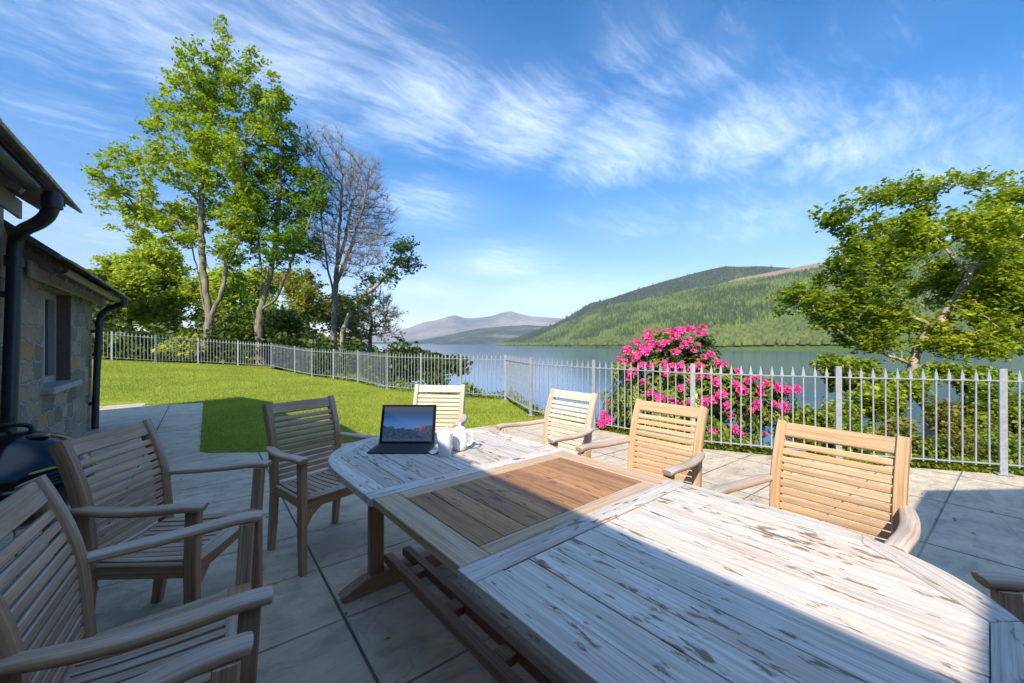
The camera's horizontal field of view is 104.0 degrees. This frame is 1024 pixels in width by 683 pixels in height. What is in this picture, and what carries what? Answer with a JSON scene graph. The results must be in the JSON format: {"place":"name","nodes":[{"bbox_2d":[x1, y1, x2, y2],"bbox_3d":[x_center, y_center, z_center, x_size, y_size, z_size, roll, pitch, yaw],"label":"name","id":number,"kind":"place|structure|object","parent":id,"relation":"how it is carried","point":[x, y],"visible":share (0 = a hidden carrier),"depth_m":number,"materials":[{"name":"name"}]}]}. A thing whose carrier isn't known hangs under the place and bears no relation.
{"place":"outdoors","nodes":[
{"label":"outdoors","id":0,"kind":"place"},
{"bbox_2d":[0,118,82,432],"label":"stone house","id":1,"kind":"structure","parent":0,"point":[25,176],"depth_m":3.23,"materials":[{"name":"stone"}]},
{"bbox_2d":[80,403,202,463],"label":"path","id":2,"kind":"structure","parent":0,"point":[176,426],"depth_m":6.60,"materials":[{"name":"stone"}]},
{"bbox_2d":[3,220,130,438],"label":"stone outbuilding","id":3,"kind":"structure","parent":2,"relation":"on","point":[59,390],"depth_m":4.89,"materials":[{"name":"stone"}]},
{"bbox_2d":[41,291,81,394],"bbox_3d":[-5.375,-0.015,4.672,0.290,1.155,1.310,0,0,-38],"label":"window","id":4,"kind":"structure","parent":3,"relation":"in","point":[56,308],"depth_m":5.03,"materials":[{"name":"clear glass"}]},
{"bbox_2d":[327,311,561,343],"bbox_3d":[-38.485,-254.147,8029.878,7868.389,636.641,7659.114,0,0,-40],"label":"mountains","id":5,"kind":"structure","parent":0,"point":[449,325],"depth_m":6894.29,"materials":[{"name":"stone"}]},
{"bbox_2d":[365,325,547,343],"bbox_3d":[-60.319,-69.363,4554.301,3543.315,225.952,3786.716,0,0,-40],"label":"foothills","id":6,"kind":"structure","parent":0,"point":[494,335],"depth_m":3771.80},
{"bbox_2d":[0,419,1023,682],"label":"patio","id":7,"kind":"structure","parent":0,"point":[310,631],"depth_m":2.40,"materials":[{"name":"stone"}]},
{"bbox_2d":[0,422,98,590],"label":"kettle barbecue","id":8,"kind":"object","parent":7,"relation":"on","point":[24,454],"visible":0.59,"depth_m":1.80,"materials":[{"name":"black metal"}]},
{"bbox_2d":[13,453,93,577],"bbox_3d":[-2.328,0.935,2.035,0.693,0.726,0.264,0,0,38],"label":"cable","id":9,"kind":"object","parent":8,"relation":"on","point":[32,473],"visible":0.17,"depth_m":1.81,"materials":[{"name":"black rubber"}]},
{"bbox_2d":[0,474,273,682],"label":"teak armchair","id":10,"kind":"object","parent":7,"relation":"on","point":[50,634],"visible":0.94,"depth_m":1.07,"materials":[{"name":"brown wood"}]},
{"bbox_2d":[47,419,272,607],"bbox_3d":[-1.577,0.863,1.859,0.603,0.934,0.647,0,0,-9],"label":"teak armchair","id":11,"kind":"object","parent":7,"relation":"on","point":[189,561],"visible":0.84,"depth_m":1.73,"materials":[{"name":"brown wood"}]},
{"bbox_2d":[124,631,253,682],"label":"teak armchair","id":12,"kind":"object","parent":7,"relation":"on","point":[220,660],"visible":1,"depth_m":0.82,"materials":[{"name":"brown wood"}]},
{"bbox_2d":[261,395,379,576],"bbox_3d":[-1.249,0.866,2.638,0.603,0.934,0.647,0,0,33],"label":"teak armchair","id":13,"kind":"object","parent":7,"relation":"on","point":[306,494],"visible":0.73,"depth_m":2.58,"materials":[{"name":"brown wood"}]},
{"bbox_2d":[413,384,466,428],"bbox_3d":[-0.704,0.869,3.521,0.647,0.934,0.603,0,0,6],"label":"teak armchair","id":14,"kind":"object","parent":7,"relation":"on","point":[450,420],"visible":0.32,"depth_m":3.72,"materials":[{"name":"beige wood"}]},
{"bbox_2d":[495,388,598,457],"bbox_3d":[0.301,0.867,3.121,0.603,0.934,0.647,0,0,-40],"label":"teak armchair","id":15,"kind":"object","parent":7,"relation":"on","point":[556,439],"visible":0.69,"depth_m":3.21,"materials":[{"name":"beige wood"}]},
{"bbox_2d":[575,399,708,487],"bbox_3d":[0.832,0.865,2.457,0.603,0.934,0.647,0,0,-40],"label":"teak armchair","id":16,"kind":"object","parent":7,"relation":"on","point":[693,462],"visible":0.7,"depth_m":2.56,"materials":[{"name":"beige wood"}]},
{"bbox_2d":[328,428,1023,682],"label":"dining table","id":17,"kind":"object","parent":7,"relation":"on","point":[579,568],"visible":0.85,"depth_m":1.04,"materials":[{"name":"white wood"}]},
{"bbox_2d":[367,405,436,453],"bbox_3d":[-0.602,0.481,2.246,0.325,0.220,0.281,0,0,0],"label":"laptop","id":18,"kind":"object","parent":17,"relation":"on","point":[407,429],"visible":1,"depth_m":2.30,"materials":[{"name":"black plastic"}]},
{"bbox_2d":[429,449,438,453],"bbox_3d":[-0.405,0.578,2.115,0.064,0.015,0.051,0,0,-40],"label":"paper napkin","id":19,"kind":"object","parent":17,"relation":"on","point":[433,451],"visible":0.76,"depth_m":2.10,"materials":[{"name":"white paper"}]},
{"bbox_2d":[437,431,452,456],"bbox_3d":[-0.356,0.532,2.087,0.086,0.120,0.110,0,0,-44],"label":"mug","id":20,"kind":"object","parent":17,"relation":"on","point":[444,439],"visible":1,"depth_m":2.05,"materials":[{"name":"white ceramic"}]},
{"bbox_2d":[444,423,473,450],"bbox_3d":[-0.291,0.518,2.187,0.089,0.148,0.153,-1,-1,73],"label":"teapot","id":21,"kind":"object","parent":17,"relation":"on","point":[460,440],"visible":0.88,"depth_m":2.16,"materials":[{"name":"white ceramic"}]},
{"bbox_2d":[527,357,1023,476],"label":"steel railing","id":22,"kind":"object","parent":7,"relation":"on","point":[1002,463],"visible":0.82,"depth_m":4.41,"materials":[{"name":"grey metal"}]},
{"bbox_2d":[708,420,920,553],"bbox_3d":[1.291,0.862,1.691,0.603,0.934,0.647,0,0,-37],"label":"teak armchair","id":23,"kind":"object","parent":7,"relation":"on","point":[904,528],"visible":0.53,"depth_m":1.77,"materials":[{"name":"beige wood"}]},
{"bbox_2d":[971,570,1023,623],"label":"teak armchair","id":24,"kind":"object","parent":7,"relation":"on","point":[1006,589],"visible":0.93,"depth_m":1.09,"materials":[{"name":"brown wood"}]},
{"bbox_2d":[0,0,1023,340],"label":"sky","id":25,"kind":"structure","parent":0,"point":[543,158],"materials":[{"name":"blue"}]},
{"bbox_2d":[92,353,983,472],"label":"lakeside bank","id":26,"kind":"structure","parent":0,"point":[230,363],"depth_m":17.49,"materials":[{"name":"green plant"}]},
{"bbox_2d":[88,268,138,325],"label":"woodland tree","id":27,"kind":"object","parent":26,"relation":"on","point":[101,275],"visible":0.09,"depth_m":28.12,"materials":[{"name":"green plant"}]},
{"bbox_2d":[87,250,165,331],"bbox_3d":[-30.308,-2.992,31.021,5.746,9.430,8.695,0,0,-40],"label":"woodland tree","id":28,"kind":"object","parent":26,"relation":"on","point":[130,273],"visible":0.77,"depth_m":29.73,"materials":[{"name":"green plant"}]},
{"bbox_2d":[120,225,213,333],"bbox_3d":[-29.093,-3.820,33.785,5.986,11.694,8.584,0,0,-40],"label":"woodland tree","id":29,"kind":"object","parent":26,"relation":"on","point":[176,297],"visible":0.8,"depth_m":32.51,"materials":[{"name":"green plant"}]},
{"bbox_2d":[92,331,270,365],"bbox_3d":[-13.385,0.270,15.387,6.970,1.541,1.154,0,0,-35],"label":"steel railing","id":30,"kind":"object","parent":26,"relation":"on","point":[111,357],"visible":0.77,"depth_m":15.90,"materials":[{"name":"grey metal"}]},
{"bbox_2d":[79,13,292,363],"bbox_3d":[-13.973,-6.120,17.275,9.354,14.345,5.790,0,0,-1],"label":"sycamore tree","id":31,"kind":"object","parent":26,"relation":"on","point":[205,105],"visible":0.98,"depth_m":16.73,"materials":[{"name":"green plant"}]},
{"bbox_2d":[92,298,316,374],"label":"undergrowth","id":32,"kind":"object","parent":26,"relation":"on","point":[220,327],"visible":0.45,"depth_m":17.92,"materials":[{"name":"green plant"}]},
{"bbox_2d":[179,262,258,331],"bbox_3d":[-24.261,-2.365,33.685,9.681,8.360,4.897,0,0,42],"label":"woodland tree","id":33,"kind":"object","parent":26,"relation":"on","point":[215,280],"visible":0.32,"depth_m":31.95,"materials":[{"name":"green plant"}]},
{"bbox_2d":[230,263,281,339],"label":"woodland tree","id":34,"kind":"object","parent":26,"relation":"on","point":[272,293],"visible":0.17,"depth_m":36.09,"materials":[{"name":"green plant"}]},
{"bbox_2d":[216,82,338,365],"bbox_3d":[-10.710,-4.736,18.519,4.530,11.991,6.411,0,0,-61],"label":"sycamore tree","id":35,"kind":"object","parent":26,"relation":"on","point":[291,239],"visible":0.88,"depth_m":18.09,"materials":[{"name":"green plant"}]},
{"bbox_2d":[248,304,321,345],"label":"woodland tree","id":36,"kind":"object","parent":26,"relation":"on","point":[282,320],"visible":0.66,"depth_m":25.02,"materials":[{"name":"green plant"}]},
{"bbox_2d":[264,267,330,345],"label":"woodland tree","id":37,"kind":"object","parent":26,"relation":"on","point":[300,289],"visible":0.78,"depth_m":31.80,"materials":[{"name":"green plant"}]},
{"bbox_2d":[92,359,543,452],"bbox_3d":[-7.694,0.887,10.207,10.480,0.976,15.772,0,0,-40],"label":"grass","id":38,"kind":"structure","parent":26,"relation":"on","point":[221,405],"depth_m":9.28,"materials":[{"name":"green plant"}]},
{"bbox_2d":[316,290,369,339],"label":"woodland tree","id":39,"kind":"object","parent":26,"relation":"on","point":[344,299],"visible":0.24,"depth_m":35.33,"materials":[{"name":"green plant"}]},
{"bbox_2d":[289,116,405,373],"bbox_3d":[-8.122,-3.733,20.835,5.747,14.220,6.162,0,0,-1],"label":"bare tree","id":40,"kind":"object","parent":26,"relation":"on","point":[347,229],"visible":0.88,"depth_m":19.99,"materials":[{"name":"brown plant"}]},
{"bbox_2d":[325,281,407,383],"bbox_3d":[-7.648,0.567,21.496,4.001,8.380,4.928,0,0,-40],"label":"tree","id":41,"kind":"object","parent":26,"relation":"on","point":[371,331],"visible":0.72,"depth_m":21.56,"materials":[{"name":"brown plant"}]},
{"bbox_2d":[279,313,472,388],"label":"undergrowth","id":42,"kind":"object","parent":26,"relation":"on","point":[323,343],"visible":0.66,"depth_m":20.51,"materials":[{"name":"green plant"}]},
{"bbox_2d":[337,234,427,370],"bbox_3d":[-6.401,-0.902,19.383,4.424,8.511,1.762,0,0,11],"label":"birch tree","id":43,"kind":"object","parent":26,"relation":"on","point":[406,246],"visible":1,"depth_m":19.26,"materials":[{"name":"green plant"}]},
{"bbox_2d":[269,343,528,408],"bbox_3d":[-4.540,0.718,12.563,14.340,1.362,1.289,0,0,42],"label":"steel railing","id":44,"kind":"object","parent":26,"relation":"on","point":[506,374],"visible":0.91,"depth_m":10.97,"materials":[{"name":"grey metal"}]},
{"bbox_2d":[274,368,544,414],"bbox_3d":[-3.927,1.850,13.275,14.406,1.649,2.898,0,0,42],"label":"ground cover","id":45,"kind":"object","parent":26,"relation":"on","point":[354,377],"visible":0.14,"depth_m":11.23,"materials":[{"name":"green plant"}]},
{"bbox_2d":[422,371,450,384],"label":"bank shrub","id":46,"kind":"object","parent":26,"relation":"on","point":[441,379],"visible":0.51,"depth_m":14.20,"materials":[{"name":"green plant"}]},
{"bbox_2d":[459,380,484,397],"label":"bank shrub","id":47,"kind":"object","parent":26,"relation":"on","point":[476,390],"visible":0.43,"depth_m":13.07,"materials":[{"name":"green plant"}]},
{"bbox_2d":[597,324,800,449],"bbox_3d":[2.765,0.788,6.260,2.782,2.112,1.550,0,0,13],"label":"rhododendron","id":48,"kind":"object","parent":26,"relation":"on","point":[668,343],"visible":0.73,"depth_m":5.90,"materials":[{"name":"pink plant"}]},
{"bbox_2d":[533,411,1023,475],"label":"ground cover","id":49,"kind":"object","parent":26,"relation":"on","point":[954,466],"visible":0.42,"depth_m":4.71,"materials":[{"name":"green plant"}]},
{"bbox_2d":[783,403,832,453],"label":"bank shrub","id":50,"kind":"object","parent":26,"relation":"on","point":[798,419],"visible":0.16,"depth_m":5.60,"materials":[{"name":"green plant"}]},
{"bbox_2d":[794,390,880,447],"bbox_3d":[4.650,1.237,5.823,1.516,1.016,0.978,0,0,-40],"label":"bank shrub","id":51,"kind":"object","parent":26,"relation":"on","point":[855,413],"visible":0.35,"depth_m":5.76,"materials":[{"name":"green plant"}]},
{"bbox_2d":[809,352,883,397],"bbox_3d":[6.906,1.370,8.292,1.872,2.331,1.236,0,0,-40],"label":"bank shrub","id":52,"kind":"object","parent":26,"relation":"on","point":[830,362],"visible":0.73,"depth_m":8.12,"materials":[{"name":"green plant"}]},
{"bbox_2d":[820,416,887,457],"bbox_3d":[4.500,1.333,5.283,1.111,0.666,0.742,0,0,-62],"label":"bank shrub","id":53,"kind":"object","parent":26,"relation":"on","point":[855,428],"visible":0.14,"depth_m":5.13,"materials":[{"name":"green plant"}]},
{"bbox_2d":[843,380,920,431],"bbox_3d":[5.860,1.267,6.523,1.431,1.333,0.874,0,0,-30],"label":"bank shrub","id":54,"kind":"object","parent":26,"relation":"on","point":[879,399],"visible":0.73,"depth_m":6.37,"materials":[{"name":"green plant"}]},
{"bbox_2d":[765,165,1023,437],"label":"maple tree","id":55,"kind":"object","parent":26,"relation":"on","point":[995,233],"visible":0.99,"depth_m":8.70,"materials":[{"name":"green plant"}]},
{"bbox_2d":[867,412,929,451],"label":"bank shrub","id":56,"kind":"object","parent":26,"relation":"on","point":[892,427],"visible":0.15,"depth_m":5.32,"materials":[{"name":"green plant"}]},
{"bbox_2d":[865,364,946,420],"bbox_3d":[7.123,1.324,7.264,1.656,1.838,1.044,0,0,-40],"label":"bank shrub","id":57,"kind":"object","parent":26,"relation":"on","point":[916,390],"visible":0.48,"depth_m":7.04,"materials":[{"name":"green plant"}]},
{"bbox_2d":[902,433,950,457],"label":"bank shrub","id":58,"kind":"object","parent":26,"relation":"on","point":[927,445],"visible":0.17,"depth_m":4.98,"materials":[{"name":"green plant"}]},
{"bbox_2d":[919,395,981,442],"bbox_3d":[6.781,1.399,6.049,1.342,1.158,0.865,0,0,-40],"label":"bank shrub","id":59,"kind":"object","parent":26,"relation":"on","point":[942,413],"visible":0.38,"depth_m":5.99,"materials":[{"name":"green plant"}]},
{"bbox_2d":[924,419,994,458],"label":"bank shrub","id":60,"kind":"object","parent":26,"relation":"on","point":[955,445],"visible":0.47,"depth_m":4.85,"materials":[{"name":"green plant"}]},
{"bbox_2d":[921,359,1023,408],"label":"bank shrub","id":61,"kind":"object","parent":26,"relation":"on","point":[954,369],"visible":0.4,"depth_m":7.92,"materials":[{"name":"green plant"}]},
{"bbox_2d":[938,376,1023,438],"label":"bank shrub","id":62,"kind":"object","parent":26,"relation":"on","point":[982,401],"visible":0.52,"depth_m":5.81,"materials":[{"name":"green plant"}]},
{"bbox_2d":[969,429,1023,466],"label":"bank shrub","id":63,"kind":"object","parent":26,"relation":"on","point":[1012,446],"visible":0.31,"depth_m":4.87,"materials":[{"name":"green plant"}]},
{"bbox_2d":[990,391,1023,440],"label":"bank shrub","id":64,"kind":"object","parent":26,"relation":"on","point":[1013,415],"visible":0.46,"depth_m":5.46,"materials":[{"name":"green plant"}]},
{"bbox_2d":[536,266,788,334],"bbox_3d":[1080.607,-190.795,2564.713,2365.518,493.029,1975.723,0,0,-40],"label":"dark ridge hill","id":65,"kind":"structure","parent":0,"point":[739,274],"depth_m":2295.80,"materials":[{"name":"green plant"}]},
{"bbox_2d":[504,265,789,342],"bbox_3d":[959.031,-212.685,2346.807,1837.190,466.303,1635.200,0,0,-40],"label":"ridge forest","id":66,"kind":"object","parent":65,"relation":"on","point":[533,334],"visible":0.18,"depth_m":2286.63,"materials":[{"name":"green plant"}]},
{"bbox_2d":[366,344,1023,448],"bbox_3d":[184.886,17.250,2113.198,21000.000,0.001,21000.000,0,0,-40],"label":"lake water","id":67,"kind":"structure","parent":0,"point":[767,360],"depth_m":158.65,"materials":[{"name":"blue liquid"}]},
{"bbox_2d":[500,239,1023,351],"bbox_3d":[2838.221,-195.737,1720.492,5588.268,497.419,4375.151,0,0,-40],"label":"forested hill","id":68,"kind":"structure","parent":0,"point":[821,347],"depth_m":523.78,"materials":[{"name":"green plant"}]},
{"bbox_2d":[499,238,1023,345],"bbox_3d":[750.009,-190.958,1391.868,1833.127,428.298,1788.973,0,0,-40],"label":"hillside forest","id":69,"kind":"object","parent":68,"relation":"on","point":[748,318],"visible":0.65,"depth_m":876.37,"materials":[{"name":"green plant"}]}
]}

